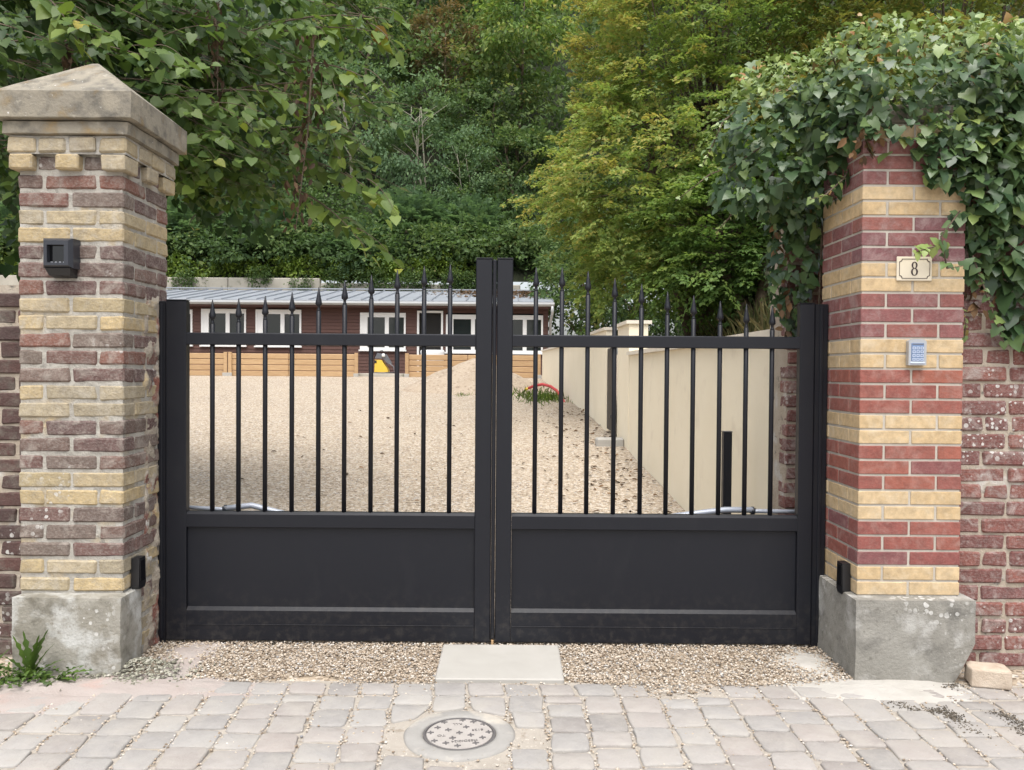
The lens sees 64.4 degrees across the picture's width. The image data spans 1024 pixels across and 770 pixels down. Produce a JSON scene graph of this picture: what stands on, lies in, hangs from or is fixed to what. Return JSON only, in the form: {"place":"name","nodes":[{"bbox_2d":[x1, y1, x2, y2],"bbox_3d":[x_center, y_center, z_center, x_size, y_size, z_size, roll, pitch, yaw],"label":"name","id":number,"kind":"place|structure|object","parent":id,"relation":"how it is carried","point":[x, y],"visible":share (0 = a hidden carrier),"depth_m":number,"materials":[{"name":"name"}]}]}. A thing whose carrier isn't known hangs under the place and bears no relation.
{"place":"outdoors","nodes":[
{"label":"outdoors","id":0,"kind":"place"},
{"bbox_2d":[0,691,94,714],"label":"pink sand","id":1,"kind":"structure","parent":0,"point":[13,699],"depth_m":3.27,"materials":[{"name":"sand"}]},
{"bbox_2d":[190,428,680,517],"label":"yard gravel","id":2,"kind":"structure","parent":0,"point":[418,474],"depth_m":8.52,"materials":[{"name":"beige gravel"}]},
{"bbox_2d":[321,280,674,353],"label":"sky","id":3,"kind":"structure","parent":0,"point":[522,287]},
{"bbox_2d":[0,0,1019,281],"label":"hill","id":4,"kind":"structure","parent":0,"point":[518,274],"depth_m":41.61,"materials":[{"name":"green plant"}]},
{"bbox_2d":[0,195,19,255],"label":"feathery shrub","id":5,"kind":"object","parent":4,"relation":"on","point":[5,211],"visible":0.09,"depth_m":32.37,"materials":[{"name":"green plant"}]},
{"bbox_2d":[166,188,240,260],"bbox_3d":[-13.213,-6.648,33.719,4.737,3.530,4.823,0,1,0],"label":"feathery shrub","id":6,"kind":"object","parent":4,"relation":"on","point":[174,216],"visible":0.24,"depth_m":32.17,"materials":[{"name":"green plant"}]},
{"bbox_2d":[135,60,286,145],"bbox_3d":[-14.503,-13.743,39.700,7.486,6.587,8.584,0,1,0],"label":"leafy tree","id":7,"kind":"object","parent":4,"relation":"on","point":[259,87],"visible":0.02,"depth_m":38.88,"materials":[{"name":"green plant"}]},
{"bbox_2d":[204,190,319,259],"bbox_3d":[-10.020,-6.399,33.301,4.910,3.677,5.043,0,1,0],"label":"feathery shrub","id":8,"kind":"object","parent":4,"relation":"on","point":[279,218],"visible":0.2,"depth_m":32.03,"materials":[{"name":"green plant"}]},
{"bbox_2d":[243,93,362,189],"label":"leafy tree","id":9,"kind":"object","parent":4,"relation":"on","point":[296,124],"visible":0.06,"depth_m":37.20,"materials":[{"name":"green plant"}]},
{"bbox_2d":[291,54,408,197],"bbox_3d":[-7.726,-11.653,37.477,5.759,7.181,5.679,0,1,0],"label":"slender tree","id":10,"kind":"object","parent":4,"relation":"on","point":[370,138],"visible":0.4,"depth_m":37.07,"materials":[{"name":"green plant"}]},
{"bbox_2d":[311,218,402,282],"bbox_3d":[-6.141,-5.207,32.208,3.813,2.803,3.801,0,1,0],"label":"feathery shrub","id":11,"kind":"object","parent":4,"relation":"on","point":[347,243],"visible":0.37,"depth_m":31.10,"materials":[{"name":"green plant"}]},
{"bbox_2d":[297,0,441,129],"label":"leafy tree","id":12,"kind":"object","parent":4,"relation":"on","point":[390,5],"visible":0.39,"depth_m":42.37,"materials":[{"name":"green plant"}]},
{"bbox_2d":[0,86,780,274],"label":"undergrowth","id":13,"kind":"object","parent":4,"relation":"on","point":[513,244],"visible":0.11,"depth_m":31.74,"materials":[{"name":"green plant"}]},
{"bbox_2d":[360,184,458,248],"bbox_3d":[-4.366,-6.794,34.442,4.840,3.572,4.753,0,1,0],"label":"feathery shrub","id":14,"kind":"object","parent":4,"relation":"on","point":[405,204],"visible":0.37,"depth_m":33.17,"materials":[{"name":"green plant"}]},
{"bbox_2d":[347,0,478,80],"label":"leafy tree","id":15,"kind":"object","parent":4,"relation":"on","point":[422,3],"visible":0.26,"depth_m":50.85,"materials":[{"name":"green plant"}]},
{"bbox_2d":[368,60,490,197],"bbox_3d":[-3.922,-11.205,36.554,5.593,7.184,4.617,1,1,27],"label":"slender tree","id":16,"kind":"object","parent":4,"relation":"on","point":[401,163],"visible":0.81,"depth_m":36.35,"materials":[{"name":"green plant"}]},
{"bbox_2d":[393,0,494,149],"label":"browning tree","id":17,"kind":"object","parent":4,"relation":"on","point":[424,19],"visible":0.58,"depth_m":41.12,"materials":[{"name":"green plant"}]},
{"bbox_2d":[419,191,515,257],"bbox_3d":[-1.797,-6.397,33.882,4.528,3.322,4.504,0,1,0],"label":"feathery shrub","id":18,"kind":"object","parent":4,"relation":"on","point":[464,203],"visible":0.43,"depth_m":32.80,"materials":[{"name":"green plant"}]},
{"bbox_2d":[431,120,513,208],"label":"slender tree","id":19,"kind":"object","parent":4,"relation":"on","point":[484,151],"visible":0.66,"depth_m":35.26,"materials":[{"name":"green plant"}]},
{"bbox_2d":[424,65,545,171],"bbox_3d":[-1.459,-12.717,39.120,5.459,5.391,5.474,0,1,-35],"label":"leafy tree","id":20,"kind":"object","parent":4,"relation":"on","point":[487,87],"visible":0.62,"depth_m":38.36,"materials":[{"name":"green plant"}]},
{"bbox_2d":[434,110,578,210],"bbox_3d":[0.018,-9.790,36.660,6.427,4.940,5.614,0,1,-26],"label":"leafy tree","id":21,"kind":"object","parent":4,"relation":"on","point":[509,137],"visible":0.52,"depth_m":35.90,"materials":[{"name":"green plant"}]},
{"bbox_2d":[0,0,1023,173],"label":"hillside wood","id":22,"kind":"object","parent":4,"relation":"on","point":[528,60],"visible":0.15,"depth_m":41.21,"materials":[{"name":"green plant"}]},
{"bbox_2d":[451,0,593,169],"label":"yellowing tree","id":23,"kind":"object","parent":4,"relation":"on","point":[493,16],"visible":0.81,"depth_m":38.33,"materials":[{"name":"green plant"}]},
{"bbox_2d":[0,678,1023,769],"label":"road","id":24,"kind":"structure","parent":0,"point":[658,745],"depth_m":3.04,"materials":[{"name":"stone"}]},
{"bbox_2d":[0,674,290,702],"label":"pink sand","id":25,"kind":"structure","parent":24,"relation":"on","point":[85,686],"depth_m":3.41,"materials":[{"name":"sand"}]},
{"bbox_2d":[1,630,62,678],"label":"dandelion","id":26,"kind":"object","parent":25,"relation":"on","point":[31,658],"visible":0.84,"depth_m":3.49,"materials":[{"name":"green plant"}]},
{"bbox_2d":[40,665,89,686],"bbox_3d":[-1.934,1.243,3.463,0.281,0.047,0.139,0,1,0],"label":"dandelion","id":27,"kind":"object","parent":25,"relation":"on","point":[64,677],"visible":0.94,"depth_m":3.49,"materials":[{"name":"green plant"}]},
{"bbox_2d":[403,711,514,761],"bbox_3d":[-0.195,1.306,3.008,0.414,0.042,0.414,0,1,0],"label":"manhole cover","id":28,"kind":"object","parent":24,"relation":"on","point":[457,736],"visible":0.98,"depth_m":2.98,"materials":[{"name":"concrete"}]},
{"bbox_2d":[766,678,973,704],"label":"white sand","id":29,"kind":"structure","parent":24,"relation":"on","point":[894,690],"depth_m":3.44,"materials":[{"name":"beige sand"}]},
{"bbox_2d":[887,680,1023,737],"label":"dark soil","id":30,"kind":"structure","parent":24,"relation":"on","point":[954,713],"depth_m":3.20,"materials":[{"name":"black soil"}]},
{"bbox_2d":[964,661,1011,689],"bbox_3d":[2.064,1.257,3.522,0.164,0.087,0.117,1,1,14],"label":"loose brick","id":31,"kind":"object","parent":24,"relation":"on","point":[988,675],"visible":1,"depth_m":3.48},
{"bbox_2d":[0,354,1023,685],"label":"ground","id":32,"kind":"structure","parent":0,"point":[304,414],"depth_m":9.49,"materials":[{"name":"beige gravel"}]},
{"bbox_2d":[0,285,20,656],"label":"brick wall","id":33,"kind":"structure","parent":32,"relation":"on","point":[10,469],"depth_m":3.77,"materials":[{"name":"brown brick"}]},
{"bbox_2d":[0,662,90,689],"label":"ground weeds","id":34,"kind":"object","parent":32,"relation":"on","point":[9,678],"visible":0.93,"depth_m":3.45,"materials":[{"name":"green plant"}]},
{"bbox_2d":[0,64,186,676],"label":"gate pillar","id":35,"kind":"structure","parent":32,"relation":"on","point":[95,151],"depth_m":3.60,"materials":[{"name":"yellow brick"}]},
{"bbox_2d":[43,238,80,277],"bbox_3d":[-1.974,-0.555,3.557,0.130,0.167,0.081,0,1,0],"label":"gate light","id":36,"kind":"object","parent":35,"relation":"attached to","point":[61,258],"visible":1,"depth_m":3.54,"materials":[{"name":"grey plastic"}]},
{"bbox_2d":[50,245,63,261],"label":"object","id":37,"kind":"structure","parent":36,"relation":"in","point":[56,251],"depth_m":3.54,"materials":[{"name":"grey glass"}]},
{"bbox_2d":[131,555,145,588],"bbox_3d":[-1.705,0.855,3.714,0.038,0.140,0.072,0,1,0],"label":"photocell","id":38,"kind":"object","parent":35,"relation":"attached to","point":[138,571],"visible":1,"depth_m":3.68,"materials":[{"name":"black plastic"}]},
{"bbox_2d":[157,301,169,643],"bbox_3d":[-1.714,0.439,4.003,0.049,1.698,0.081,0,1,0],"label":"gate post","id":39,"kind":"object","parent":35,"relation":"attached to","point":[161,447],"visible":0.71,"depth_m":3.97,"materials":[{"name":"black metal"}]},
{"bbox_2d":[166,258,496,641],"bbox_3d":[-0.884,0.315,3.978,1.608,1.876,0.058,0,1,0],"label":"gate leaf","id":40,"kind":"object","parent":39,"relation":"attached to","point":[291,574],"visible":1,"depth_m":3.98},
{"bbox_2d":[190,502,283,510],"bbox_3d":[-1.379,0.653,4.085,0.702,0.111,0.154,0,1,0],"label":"gate opener arm","id":41,"kind":"object","parent":40,"relation":"attached to","point":[252,505],"visible":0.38,"depth_m":4.12},
{"bbox_2d":[64,655,225,697],"bbox_3d":[-1.659,1.239,3.584,0.626,0.060,0.520,1,1,35],"label":"mortar rubble","id":42,"kind":"object","parent":32,"relation":"on","point":[147,660],"visible":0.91,"depth_m":3.54,"materials":[{"name":"gravel"}]},
{"bbox_2d":[160,640,236,674],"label":"pink sand","id":43,"kind":"structure","parent":32,"relation":"on","point":[188,652],"depth_m":3.80,"materials":[{"name":"sand"}]},
{"bbox_2d":[190,352,227,375],"bbox_3d":[-9.561,-0.533,23.168,2.935,0.837,0.145,0,1,0],"label":"timber planter","id":44,"kind":"object","parent":32,"relation":"on","point":[204,370],"visible":0.31,"depth_m":23.19,"materials":[{"name":"brown wood"}]},
{"bbox_2d":[0,0,433,281],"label":"lime tree","id":45,"kind":"object","parent":32,"relation":"on","point":[171,43],"visible":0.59,"depth_m":5.84,"materials":[{"name":"green plant"}]},
{"bbox_2d":[61,33,88,70],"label":"withered vine","id":46,"kind":"object","parent":45,"relation":"hanging from","point":[67,63],"visible":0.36,"depth_m":5.26,"materials":[{"name":"brown plant"}]},
{"bbox_2d":[194,1,232,105],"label":"withered vine","id":47,"kind":"object","parent":45,"relation":"hanging from","point":[215,44],"visible":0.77,"depth_m":5.66,"materials":[{"name":"green plant"}]},
{"bbox_2d":[272,34,328,232],"bbox_3d":[-1.508,-1.784,5.720,0.491,1.428,0.263,1,1,27],"label":"withered vine","id":48,"kind":"object","parent":45,"relation":"hanging from","point":[304,196],"visible":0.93,"depth_m":5.72,"materials":[{"name":"green plant"}]},
{"bbox_2d":[0,275,519,291],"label":"retaining wall","id":49,"kind":"structure","parent":32,"relation":"on","point":[210,282],"depth_m":30.79,"materials":[{"name":"concrete"}]},
{"bbox_2d":[0,249,502,283],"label":"wall weeds","id":50,"kind":"object","parent":49,"relation":"on","point":[288,269],"depth_m":31.17,"materials":[{"name":"green plant"}]},
{"bbox_2d":[167,262,475,291],"bbox_3d":[-6.526,-3.876,30.745,13.104,1.638,0.855,0,1,0],"label":"wall creeper","id":51,"kind":"object","parent":49,"relation":"attached to","point":[461,281],"depth_m":30.66,"materials":[{"name":"green plant"}]},
{"bbox_2d":[227,352,357,376],"bbox_3d":[-6.237,-0.508,23.168,3.738,0.837,0.145,0,1,0],"label":"timber planter","id":52,"kind":"object","parent":32,"relation":"on","point":[254,361],"visible":0.78,"depth_m":23.20,"materials":[{"name":"brown wood"}]},
{"bbox_2d":[166,287,553,374],"bbox_3d":[-6.908,-1.655,26.796,16.360,3.520,4.680,0,1,0],"label":"bungalow","id":53,"kind":"object","parent":32,"relation":"on","point":[251,300],"visible":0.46,"depth_m":24.96,"materials":[{"name":"brown wood"}]},
{"bbox_2d":[190,310,192,345],"bbox_3d":[-10.347,-1.753,24.955,1.140,1.130,0.160,0,1,0],"label":"window","id":54,"kind":"structure","parent":53,"relation":"in","point":[191,311],"depth_m":24.93,"materials":[{"name":"white plastic"}]},
{"bbox_2d":[199,309,246,346],"bbox_3d":[-8.850,-1.754,24.954,1.435,1.160,0.160,0,1,0],"label":"window","id":55,"kind":"structure","parent":53,"relation":"in","point":[225,320],"depth_m":24.94,"materials":[{"name":"white plastic"}]},
{"bbox_2d":[254,309,301,347],"bbox_3d":[-7.167,-1.735,24.955,1.460,1.159,0.160,0,1,0],"label":"window","id":56,"kind":"structure","parent":53,"relation":"in","point":[278,320],"depth_m":24.94,"materials":[{"name":"white plastic"}]},
{"bbox_2d":[359,313,405,350],"bbox_3d":[-3.963,-1.627,24.956,1.460,1.178,0.160,0,1,0],"label":"window","id":57,"kind":"structure","parent":53,"relation":"in","point":[384,323],"depth_m":24.94,"materials":[{"name":"white plastic"}]},
{"bbox_2d":[445,314,475,353],"bbox_3d":[-1.319,-1.560,24.957,1.480,1.195,0.160,0,1,0],"label":"window","id":58,"kind":"structure","parent":53,"relation":"in","point":[461,324],"depth_m":24.99,"materials":[{"name":"white plastic"}]},
{"bbox_2d":[414,289,547,298],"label":"leaf litter","id":59,"kind":"object","parent":53,"relation":"on","point":[522,294],"visible":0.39,"depth_m":27.74,"materials":[{"name":"green plant"}]},
{"bbox_2d":[513,315,542,354],"bbox_3d":[0.270,-1.540,24.957,1.417,1.202,0.160,0,1,0],"label":"window","id":60,"kind":"structure","parent":53,"relation":"in","point":[522,324],"depth_m":24.99,"materials":[{"name":"white plastic"}]},
{"bbox_2d":[358,373,403,376],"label":"terrace slab","id":61,"kind":"structure","parent":32,"relation":"on","point":[381,374],"depth_m":23.30,"materials":[{"name":"concrete"}]},
{"bbox_2d":[373,350,394,372],"bbox_3d":[-3.729,-0.681,23.683,0.652,0.686,0.478,0,1,0],"label":"site machine","id":62,"kind":"object","parent":61,"relation":"on","point":[380,366],"visible":0.98,"depth_m":23.57,"materials":[{"name":"yellow metal"}]},
{"bbox_2d":[420,350,444,360],"bbox_3d":[-2.347,-0.679,23.992,0.706,0.700,0.706,0,1,0],"label":"white basin","id":63,"kind":"object","parent":32,"relation":"on","point":[435,352],"visible":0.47,"depth_m":23.68,"materials":[{"name":"plastic"}]},
{"bbox_2d":[241,408,671,521],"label":"fallen leaves","id":64,"kind":"object","parent":32,"relation":"on","point":[624,500],"visible":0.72,"depth_m":8.86,"materials":[{"name":"brown plant"}]},
{"bbox_2d":[404,353,540,377],"bbox_3d":[-1.114,-0.471,23.168,3.902,0.837,0.145,0,1,0],"label":"timber planter","id":65,"kind":"object","parent":32,"relation":"on","point":[523,363],"visible":0.51,"depth_m":23.19,"materials":[{"name":"brown wood"}]},
{"bbox_2d":[401,358,548,394],"bbox_3d":[-0.952,-0.201,19.200,3.650,0.871,3.200,0,1,0],"label":"sand heap","id":66,"kind":"object","parent":32,"relation":"on","point":[463,376],"visible":0.51,"depth_m":18.43,"materials":[{"name":"beige sand"}]},
{"bbox_2d":[129,628,852,694],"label":"gravel","id":67,"kind":"structure","parent":32,"relation":"on","point":[583,653],"depth_m":3.74,"materials":[{"name":"beige gravel"}]},
{"bbox_2d":[435,644,563,683],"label":"concrete slab","id":68,"kind":"structure","parent":32,"relation":"on","point":[505,664],"depth_m":3.67,"materials":[{"name":"grey concrete"}]},
{"bbox_2d":[513,381,550,393],"bbox_3d":[0.235,0.143,18.906,1.608,0.450,2.509,1,1,21],"label":"grass patch","id":69,"kind":"object","parent":32,"relation":"on","point":[530,390],"visible":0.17,"depth_m":18.26,"materials":[{"name":"green plant"}]},
{"bbox_2d":[512,388,572,406],"bbox_3d":[0.590,0.284,16.925,1.798,0.469,3.048,1,1,22],"label":"grass patch","id":70,"kind":"object","parent":32,"relation":"on","point":[547,396],"visible":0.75,"depth_m":16.71,"materials":[{"name":"green plant"}]},
{"bbox_2d":[524,383,564,401],"bbox_3d":[0.810,0.193,17.284,0.326,0.451,2.226,0,1,-21],"label":"conduit","id":71,"kind":"object","parent":32,"relation":"on","point":[546,385],"visible":0.72,"depth_m":17.75,"materials":[{"name":"red plastic"}]},
{"bbox_2d":[541,327,617,430],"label":"garden wall","id":72,"kind":"structure","parent":32,"relation":"on","point":[574,374],"depth_m":14.89,"materials":[{"name":"beige paint"}]},
{"bbox_2d":[524,205,642,329],"bbox_3d":[2.947,-3.588,29.647,5.081,5.764,5.023,0,1,0],"label":"leafy tree","id":73,"kind":"object","parent":32,"relation":"on","point":[555,247],"visible":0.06,"depth_m":29.07,"materials":[{"name":"green plant"}]},
{"bbox_2d":[520,242,647,335],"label":"leafy tree","id":74,"kind":"object","parent":32,"relation":"on","point":[555,265],"visible":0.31,"depth_m":26.65,"materials":[{"name":"green plant"}]},
{"bbox_2d":[607,348,611,430],"bbox_3d":[1.414,0.094,11.698,0.080,1.333,0.710,0,1,0],"label":"post","id":75,"kind":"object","parent":32,"relation":"on","point":[609,373],"depth_m":11.76,"materials":[{"name":"metal"}]},
{"bbox_2d":[548,226,681,335],"bbox_3d":[3.641,-2.969,26.551,4.640,4.314,4.652,1,1,27],"label":"leafy tree","id":76,"kind":"object","parent":32,"relation":"on","point":[653,329],"visible":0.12,"depth_m":25.80,"materials":[{"name":"green plant"}]},
{"bbox_2d":[611,253,723,335],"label":"leafy tree","id":77,"kind":"object","parent":32,"relation":"on","point":[679,324],"visible":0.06,"depth_m":26.15,"materials":[{"name":"green plant"}]},
{"bbox_2d":[595,320,769,513],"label":"garden wall","id":78,"kind":"structure","parent":32,"relation":"on","point":[705,420],"depth_m":6.57,"materials":[{"name":"beige paint"}]},
{"bbox_2d":[611,118,823,331],"bbox_3d":[3.716,-2.183,11.433,4.590,3.605,2.733,0,1,0],"label":"hornbeam tree","id":79,"kind":"object","parent":32,"relation":"on","point":[751,241],"visible":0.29,"depth_m":11.07,"materials":[{"name":"green plant"}]},
{"bbox_2d":[721,431,731,513],"bbox_3d":[1.318,0.772,5.015,0.062,0.976,0.056,0,1,0],"label":"square post","id":80,"kind":"object","parent":32,"relation":"on","point":[726,475],"visible":0.48,"depth_m":4.99,"materials":[{"name":"black metal"}]},
{"bbox_2d":[686,294,769,335],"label":"bank grass","id":81,"kind":"structure","parent":32,"relation":"on","point":[759,320],"depth_m":10.57,"materials":[{"name":"green plant"}]},
{"bbox_2d":[499,0,957,335],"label":"hornbeam tree","id":82,"kind":"object","parent":32,"relation":"on","point":[613,112],"visible":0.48,"depth_m":12.33,"materials":[{"name":"green plant"}]},
{"bbox_2d":[770,226,823,514],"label":"brick wall","id":83,"kind":"structure","parent":32,"relation":"on","point":[784,424],"depth_m":4.32,"materials":[{"name":"brown brick"}]},
{"bbox_2d":[771,647,841,678],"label":"white sand","id":84,"kind":"structure","parent":32,"relation":"on","point":[807,661],"depth_m":3.75,"materials":[{"name":"beige sand"}]},
{"bbox_2d":[671,0,1023,283],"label":"hornbeam tree","id":85,"kind":"object","parent":32,"relation":"on","point":[836,16],"visible":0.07,"depth_m":11.40,"materials":[{"name":"green plant"}]},
{"bbox_2d":[817,105,975,682],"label":"gate pillar","id":86,"kind":"structure","parent":32,"relation":"on","point":[903,609],"depth_m":3.60,"materials":[{"name":"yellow brick"}]},
{"bbox_2d":[808,304,827,647],"bbox_3d":[1.502,0.459,4.003,0.066,1.706,0.081,0,1,0],"label":"gate post","id":87,"kind":"object","parent":86,"relation":"attached to","point":[819,441],"visible":0.72,"depth_m":3.97,"materials":[{"name":"black metal"}]},
{"bbox_2d":[495,258,814,644],"bbox_3d":[0.694,0.326,3.981,1.547,1.876,0.052,0,1,0],"label":"gate leaf","id":88,"kind":"object","parent":87,"relation":"attached to","point":[639,576],"visible":1,"depth_m":3.98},
{"bbox_2d":[672,507,794,513],"bbox_3d":[1.105,0.668,4.085,0.839,0.098,0.154,0,1,0],"label":"gate opener arm","id":89,"kind":"object","parent":88,"relation":"attached to","point":[751,510],"visible":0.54,"depth_m":4.12},
{"bbox_2d":[836,561,850,593],"bbox_3d":[1.514,0.879,3.714,0.038,0.140,0.072,0,1,0],"label":"photocell","id":90,"kind":"object","parent":86,"relation":"attached to","point":[843,583],"visible":0.99,"depth_m":3.68,"materials":[{"name":"black plastic"}]},
{"bbox_2d":[676,10,1023,352],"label":"ivy","id":91,"kind":"object","parent":86,"relation":"attached to","point":[992,131],"visible":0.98,"depth_m":3.64,"materials":[{"name":"green plant"}]},
{"bbox_2d":[896,257,931,280],"bbox_3d":[1.775,-0.513,3.586,0.156,0.107,0.009,0,1,0],"label":"number plate","id":92,"kind":"object","parent":86,"relation":"attached to","point":[910,269],"visible":0.98,"depth_m":3.58,"materials":[{"name":"beige ceramic"}]},
{"bbox_2d":[906,339,926,364],"bbox_3d":[1.782,-0.144,3.581,0.078,0.115,0.031,0,1,0],"label":"keypad","id":93,"kind":"object","parent":86,"relation":"attached to","point":[916,351],"visible":1,"depth_m":3.57,"materials":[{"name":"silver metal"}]},
{"bbox_2d":[958,157,1023,669],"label":"brick wall","id":94,"kind":"structure","parent":32,"relation":"on","point":[991,565],"depth_m":3.70,"materials":[{"name":"red brick"}]},
{"bbox_2d":[673,295,755,335],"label":"bank","id":95,"kind":"structure","parent":0,"point":[681,328],"depth_m":30.03,"materials":[{"name":"green plant"}]}
]}

